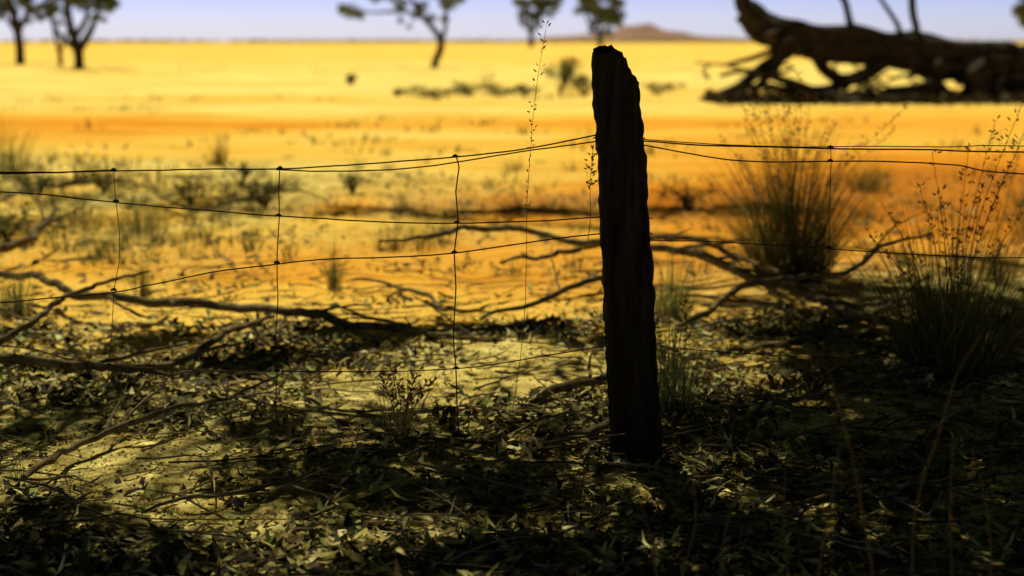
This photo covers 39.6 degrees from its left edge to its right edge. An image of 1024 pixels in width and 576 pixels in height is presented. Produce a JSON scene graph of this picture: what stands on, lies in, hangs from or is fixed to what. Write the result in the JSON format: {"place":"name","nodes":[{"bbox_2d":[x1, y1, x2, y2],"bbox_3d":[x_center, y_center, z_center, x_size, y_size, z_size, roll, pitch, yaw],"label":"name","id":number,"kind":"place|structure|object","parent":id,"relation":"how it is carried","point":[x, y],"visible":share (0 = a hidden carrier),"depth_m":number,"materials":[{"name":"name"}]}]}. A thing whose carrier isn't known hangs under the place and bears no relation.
{"place":"outdoors","nodes":[
{"label":"outdoors","id":0,"kind":"place"},
{"bbox_2d":[0,42,1023,575],"bbox_3d":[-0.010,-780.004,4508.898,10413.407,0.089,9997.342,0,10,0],"label":"ground","id":1,"kind":"structure","parent":0,"point":[236,80],"depth_m":9.82,"materials":[{"name":"soil"}]},
{"bbox_2d":[0,201,40,242],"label":"shrub","id":2,"kind":"object","parent":1,"relation":"on","point":[5,222],"visible":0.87,"depth_m":8.95,"materials":[{"name":"green plant"}]},
{"bbox_2d":[0,0,43,63],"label":"eucalyptus tree","id":3,"kind":"object","parent":1,"relation":"on","point":[16,24],"visible":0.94,"depth_m":78.50,"materials":[{"name":"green plant"}]},
{"bbox_2d":[0,108,58,174],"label":"grass tussock","id":4,"kind":"object","parent":1,"relation":"on","point":[10,162],"depth_m":13.60,"materials":[{"name":"plant"}]},
{"bbox_2d":[0,252,68,319],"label":"grass tussock","id":5,"kind":"object","parent":1,"relation":"on","point":[18,307],"depth_m":6.50,"materials":[{"name":"plant"}]},
{"bbox_2d":[9,156,62,199],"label":"shrub","id":6,"kind":"object","parent":1,"relation":"on","point":[43,184],"visible":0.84,"depth_m":11.12,"materials":[{"name":"green plant"}]},
{"bbox_2d":[0,181,86,252],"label":"dead branch","id":7,"kind":"object","parent":1,"relation":"on","point":[32,236],"visible":1,"depth_m":8.32,"materials":[{"name":"brown wood"}]},
{"bbox_2d":[49,0,71,65],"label":"eucalyptus tree","id":8,"kind":"object","parent":1,"relation":"on","point":[59,50],"visible":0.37,"depth_m":72.90,"materials":[{"name":"green plant"}]},
{"bbox_2d":[20,178,128,230],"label":"grass tussock","id":9,"kind":"object","parent":1,"relation":"on","point":[82,221],"depth_m":9.51,"materials":[{"name":"plant"}]},
{"bbox_2d":[0,270,149,344],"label":"dead branch","id":10,"kind":"object","parent":1,"relation":"on","point":[28,325],"visible":0.98,"depth_m":5.78,"materials":[{"name":"brown wood"}]},
{"bbox_2d":[33,0,121,68],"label":"eucalyptus tree","id":11,"kind":"object","parent":1,"relation":"on","point":[76,44],"visible":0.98,"depth_m":64.79,"materials":[{"name":"green plant"}]},
{"bbox_2d":[0,169,163,201],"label":"dead branch","id":12,"kind":"object","parent":1,"relation":"on","point":[66,184],"visible":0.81,"depth_m":11.35,"materials":[{"name":"brown wood"}]},
{"bbox_2d":[74,162,132,192],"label":"shrub","id":13,"kind":"object","parent":1,"relation":"on","point":[101,186],"visible":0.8,"depth_m":11.77,"materials":[{"name":"green plant"}]},
{"bbox_2d":[84,184,186,237],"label":"grass tussock","id":14,"kind":"object","parent":1,"relation":"on","point":[150,223],"depth_m":9.22,"materials":[{"name":"plant"}]},
{"bbox_2d":[108,240,162,297],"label":"grass tussock","id":15,"kind":"object","parent":1,"relation":"on","point":[143,282],"depth_m":6.92,"materials":[{"name":"plant"}]},
{"bbox_2d":[20,364,303,480],"bbox_3d":[-1.145,0.370,4.534,0.336,0.167,1.172,7,12,37],"label":"dead branch","id":16,"kind":"object","parent":1,"relation":"on","point":[42,463],"visible":1,"depth_m":4.46,"materials":[{"name":"brown wood"}]},
{"bbox_2d":[167,174,223,204],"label":"shrub","id":17,"kind":"object","parent":1,"relation":"on","point":[184,190],"visible":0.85,"depth_m":10.95,"materials":[{"name":"green plant"}]},
{"bbox_2d":[203,131,231,165],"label":"grass tussock","id":18,"kind":"object","parent":1,"relation":"on","point":[217,155],"depth_m":14.18,"materials":[{"name":"plant"}]},
{"bbox_2d":[151,169,327,211],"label":"dead branch","id":19,"kind":"object","parent":1,"relation":"on","point":[181,205],"visible":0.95,"depth_m":10.30,"materials":[{"name":"brown wood"}]},
{"bbox_2d":[222,160,267,184],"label":"shrub","id":20,"kind":"object","parent":1,"relation":"on","point":[244,173],"visible":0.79,"depth_m":12.29,"materials":[{"name":"green plant"}]},
{"bbox_2d":[143,466,357,512],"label":"dead branch","id":21,"kind":"object","parent":1,"relation":"on","point":[258,487],"visible":0.98,"depth_m":3.83,"materials":[{"name":"brown wood"}]},
{"bbox_2d":[240,181,285,207],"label":"shrub","id":22,"kind":"object","parent":1,"relation":"on","point":[268,196],"visible":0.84,"depth_m":10.54,"materials":[{"name":"green plant"}]},
{"bbox_2d":[0,270,560,338],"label":"dead branch","id":23,"kind":"object","parent":1,"relation":"on","point":[191,302],"visible":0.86,"depth_m":6.26,"materials":[{"name":"brown wood"}]},
{"bbox_2d":[307,227,356,289],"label":"grass tussock","id":24,"kind":"object","parent":1,"relation":"on","point":[334,278],"depth_m":7.13,"materials":[{"name":"plant"}]},
{"bbox_2d":[346,73,357,84],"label":"shrub","id":25,"kind":"object","parent":1,"relation":"on","point":[351,79],"visible":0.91,"depth_m":40.98,"materials":[{"name":"green plant"}]},
{"bbox_2d":[337,171,381,192],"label":"shrub","id":26,"kind":"object","parent":1,"relation":"on","point":[350,180],"visible":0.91,"depth_m":11.78,"materials":[{"name":"green plant"}]},
{"bbox_2d":[391,87,404,95],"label":"shrub","id":27,"kind":"object","parent":1,"relation":"on","point":[396,90],"visible":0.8,"depth_m":32.55,"materials":[{"name":"green plant"}]},
{"bbox_2d":[358,356,443,439],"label":"grass tussock","id":28,"kind":"object","parent":1,"relation":"on","point":[402,413],"depth_m":4.37,"materials":[{"name":"plant"}]},
{"bbox_2d":[336,0,466,67],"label":"eucalyptus tree","id":29,"kind":"object","parent":1,"relation":"on","point":[347,11],"visible":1,"depth_m":67.73,"materials":[{"name":"green plant"}]},
{"bbox_2d":[352,278,482,312],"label":"dead branch","id":30,"kind":"object","parent":1,"relation":"on","point":[431,297],"visible":0.98,"depth_m":6.80,"materials":[{"name":"brown wood"}]},
{"bbox_2d":[303,363,533,417],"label":"dead branch","id":31,"kind":"object","parent":1,"relation":"on","point":[361,413],"visible":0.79,"depth_m":4.67,"materials":[{"name":"brown wood"}]},
{"bbox_2d":[287,293,553,342],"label":"dead branch","id":32,"kind":"object","parent":1,"relation":"on","point":[440,334],"visible":0.88,"depth_m":5.93,"materials":[{"name":"brown wood"}]},
{"bbox_2d":[397,85,474,99],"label":"shrub","id":33,"kind":"object","parent":1,"relation":"on","point":[429,93],"visible":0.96,"depth_m":30.74,"materials":[{"name":"green plant"}]},
{"bbox_2d":[446,73,496,95],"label":"shrub","id":34,"kind":"object","parent":1,"relation":"on","point":[465,87],"visible":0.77,"depth_m":32.48,"materials":[{"name":"green plant"}]},
{"bbox_2d":[468,82,525,96],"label":"shrub","id":35,"kind":"object","parent":1,"relation":"on","point":[496,92],"visible":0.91,"depth_m":31.98,"materials":[{"name":"green plant"}]},
{"bbox_2d":[0,170,1023,575],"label":"leaf litter","id":36,"kind":"object","parent":1,"relation":"on","point":[378,562],"visible":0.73,"depth_m":4.19,"materials":[{"name":"brown plant"}]},
{"bbox_2d":[0,315,275,376],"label":"dead branch","id":37,"kind":"object","parent":36,"relation":"on","point":[41,361],"visible":0.94,"depth_m":5.33,"materials":[{"name":"brown wood"}]},
{"bbox_2d":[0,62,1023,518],"bbox_3d":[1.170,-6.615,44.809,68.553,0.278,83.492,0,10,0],"label":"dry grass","id":38,"kind":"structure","parent":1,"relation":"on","point":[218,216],"depth_m":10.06,"materials":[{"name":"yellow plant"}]},
{"bbox_2d":[0,38,1023,43],"bbox_3d":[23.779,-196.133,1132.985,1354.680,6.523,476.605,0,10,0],"label":"distant scrub","id":39,"kind":"object","parent":1,"relation":"on","point":[488,40],"visible":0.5,"depth_m":1086.75,"materials":[{"name":"green plant"}]},
{"bbox_2d":[425,376,625,454],"bbox_3d":[0.164,0.404,4.437,0.716,0.145,0.615,6,11,30],"label":"dead branch","id":40,"kind":"object","parent":1,"relation":"on","point":[598,426],"visible":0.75,"depth_m":4.35,"materials":[{"name":"brown wood"}]},
{"bbox_2d":[506,83,544,96],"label":"shrub","id":41,"kind":"object","parent":1,"relation":"on","point":[528,91],"visible":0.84,"depth_m":32.00,"materials":[{"name":"green plant"}]},
{"bbox_2d":[512,0,563,47],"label":"eucalyptus tree","id":42,"kind":"object","parent":1,"relation":"on","point":[541,7],"visible":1,"depth_m":294.06,"materials":[{"name":"green plant"}]},
{"bbox_2d":[479,247,601,320],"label":"dead branch","id":43,"kind":"object","parent":1,"relation":"on","point":[592,278],"visible":0.71,"depth_m":6.36,"materials":[{"name":"brown wood"}]},
{"bbox_2d":[512,20,597,414],"bbox_3d":[0.122,-0.184,3.984,0.244,1.116,0.042,-2,10,-11],"label":"grass stalk","id":44,"kind":"object","parent":1,"relation":"on","point":[592,159],"depth_m":3.97,"materials":[{"name":"brown plant"}]},
{"bbox_2d":[539,55,587,94],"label":"shrub","id":45,"kind":"object","parent":1,"relation":"on","point":[566,67],"visible":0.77,"depth_m":32.90,"materials":[{"name":"green plant"}]},
{"bbox_2d":[528,341,605,405],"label":"dead branch","id":46,"kind":"object","parent":1,"relation":"on","point":[540,398],"visible":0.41,"depth_m":4.93,"materials":[{"name":"brown wood"}]},
{"bbox_2d":[555,71,591,95],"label":"shrub","id":47,"kind":"object","parent":1,"relation":"on","point":[582,87],"visible":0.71,"depth_m":32.52,"materials":[{"name":"green plant"}]},
{"bbox_2d":[457,423,718,456],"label":"dead branch","id":48,"kind":"object","parent":1,"relation":"on","point":[607,442],"visible":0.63,"depth_m":4.25,"materials":[{"name":"brown wood"}]},
{"bbox_2d":[573,0,625,45],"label":"eucalyptus tree","id":49,"kind":"object","parent":1,"relation":"on","point":[610,15],"visible":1,"depth_m":283.22,"materials":[{"name":"green plant"}]},
{"bbox_2d":[591,45,662,467],"bbox_3d":[0.340,0.007,4.112,0.234,1.402,0.142,0,10,0],"label":"wooden fence post","id":50,"kind":"object","parent":1,"relation":"on","point":[634,406],"visible":0.87,"depth_m":4.04,"materials":[{"name":"brown wood"}]},
{"bbox_2d":[0,134,1023,432],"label":"wire fence","id":51,"kind":"object","parent":50,"relation":"attached to","point":[454,252],"visible":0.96,"depth_m":4.08,"materials":[{"name":"black metal"}]},
{"bbox_2d":[379,224,885,325],"bbox_3d":[0.649,-0.108,6.716,2.337,0.362,1.033,2,10,13],"label":"dead branch","id":52,"kind":"object","parent":1,"relation":"on","point":[719,262],"visible":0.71,"depth_m":6.88,"materials":[{"name":"brown wood"}]},
{"bbox_2d":[499,228,782,276],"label":"dead branch","id":53,"kind":"object","parent":52,"relation":"on","point":[677,236],"visible":0.63,"depth_m":7.13,"materials":[{"name":"brown wood"}]},
{"bbox_2d":[641,82,686,94],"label":"shrub","id":54,"kind":"object","parent":1,"relation":"on","point":[666,87],"visible":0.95,"depth_m":33.48,"materials":[{"name":"green plant"}]},
{"bbox_2d":[601,288,746,419],"bbox_3d":[0.534,0.209,4.700,0.604,0.451,0.621,0,10,0],"label":"grass tussock","id":55,"kind":"object","parent":1,"relation":"on","point":[669,395],"depth_m":4.69,"materials":[{"name":"plant"}]},
{"bbox_2d":[651,183,720,209],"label":"shrub","id":56,"kind":"object","parent":1,"relation":"on","point":[684,204],"visible":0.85,"depth_m":10.55,"materials":[{"name":"green plant"}]},
{"bbox_2d":[653,236,728,319],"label":"grass tussock","id":57,"kind":"object","parent":1,"relation":"on","point":[664,299],"depth_m":6.33,"materials":[{"name":"plant"}]},
{"bbox_2d":[663,345,865,416],"bbox_3d":[0.878,0.321,4.850,0.902,0.159,0.213,-7,12,-36],"label":"dead branch","id":58,"kind":"object","parent":1,"relation":"on","point":[792,400],"visible":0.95,"depth_m":4.82,"materials":[{"name":"brown wood"}]},
{"bbox_2d":[649,71,934,282],"bbox_3d":[1.432,-0.570,7.336,1.603,1.099,1.530,5,11,27],"label":"grass tussock","id":59,"kind":"object","parent":1,"relation":"on","point":[786,260],"depth_m":7.29,"materials":[{"name":"plant"}]},
{"bbox_2d":[676,212,933,327],"bbox_3d":[1.252,-0.107,6.416,1.290,0.450,0.349,-4,10,-20],"label":"dead branch","id":60,"kind":"object","parent":1,"relation":"on","point":[722,299],"visible":0.88,"depth_m":6.51,"materials":[{"name":"brown wood"}]},
{"bbox_2d":[720,312,892,341],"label":"dead branch","id":61,"kind":"object","parent":1,"relation":"on","point":[810,331],"visible":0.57,"depth_m":5.94,"materials":[{"name":"brown wood"}]},
{"bbox_2d":[689,317,931,355],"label":"dead branch","id":62,"kind":"object","parent":1,"relation":"on","point":[815,337],"visible":0.72,"depth_m":5.66,"materials":[{"name":"brown wood"}]},
{"bbox_2d":[639,336,991,575],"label":"dry grass stalks","id":63,"kind":"object","parent":1,"relation":"on","point":[860,503],"visible":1,"depth_m":2.73,"materials":[{"name":"black plant"}]},
{"bbox_2d":[717,274,949,327],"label":"dead branch","id":64,"kind":"object","parent":1,"relation":"on","point":[836,323],"visible":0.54,"depth_m":5.99,"materials":[{"name":"brown wood"}]},
{"bbox_2d":[695,0,1023,103],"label":"fallen tree","id":65,"kind":"object","parent":1,"relation":"on","point":[934,62],"visible":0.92,"depth_m":29.26,"materials":[{"name":"brown wood"}]},
{"bbox_2d":[698,87,1023,107],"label":"bark debris","id":66,"kind":"object","parent":1,"relation":"on","point":[930,97],"visible":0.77,"depth_m":28.41,"materials":[{"name":"brown plant"}]},
{"bbox_2d":[842,148,917,192],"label":"grass tussock","id":67,"kind":"object","parent":1,"relation":"on","point":[872,179],"depth_m":11.74,"materials":[{"name":"plant"}]},
{"bbox_2d":[761,100,1023,380],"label":"grass tussock","id":68,"kind":"object","parent":1,"relation":"on","point":[944,336],"depth_m":5.19,"materials":[{"name":"plant"}]},
{"bbox_2d":[800,292,1023,349],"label":"dead branch","id":69,"kind":"object","parent":1,"relation":"on","point":[849,310],"visible":0.33,"depth_m":6.10,"materials":[{"name":"brown wood"}]},
{"bbox_2d":[951,148,1023,284],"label":"grass tussock","id":70,"kind":"object","parent":1,"relation":"on","point":[997,264],"depth_m":7.41,"materials":[{"name":"plant"}]},
{"bbox_2d":[986,169,1023,240],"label":"grass tussock","id":71,"kind":"object","parent":1,"relation":"on","point":[1022,224],"depth_m":8.93,"materials":[{"name":"plant"}]},
{"bbox_2d":[1011,0,1023,28],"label":"eucalyptus tree","id":72,"kind":"object","parent":1,"relation":"on","point":[1018,10],"visible":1,"depth_m":146.90,"materials":[{"name":"green plant"}]},
{"bbox_2d":[0,0,1023,41],"label":"sky","id":73,"kind":"structure","parent":0,"point":[211,20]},
{"bbox_2d":[516,23,749,42],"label":"hill","id":74,"kind":"structure","parent":0,"point":[645,31],"depth_m":1484.18,"materials":[{"name":"brown stone"}]}
]}

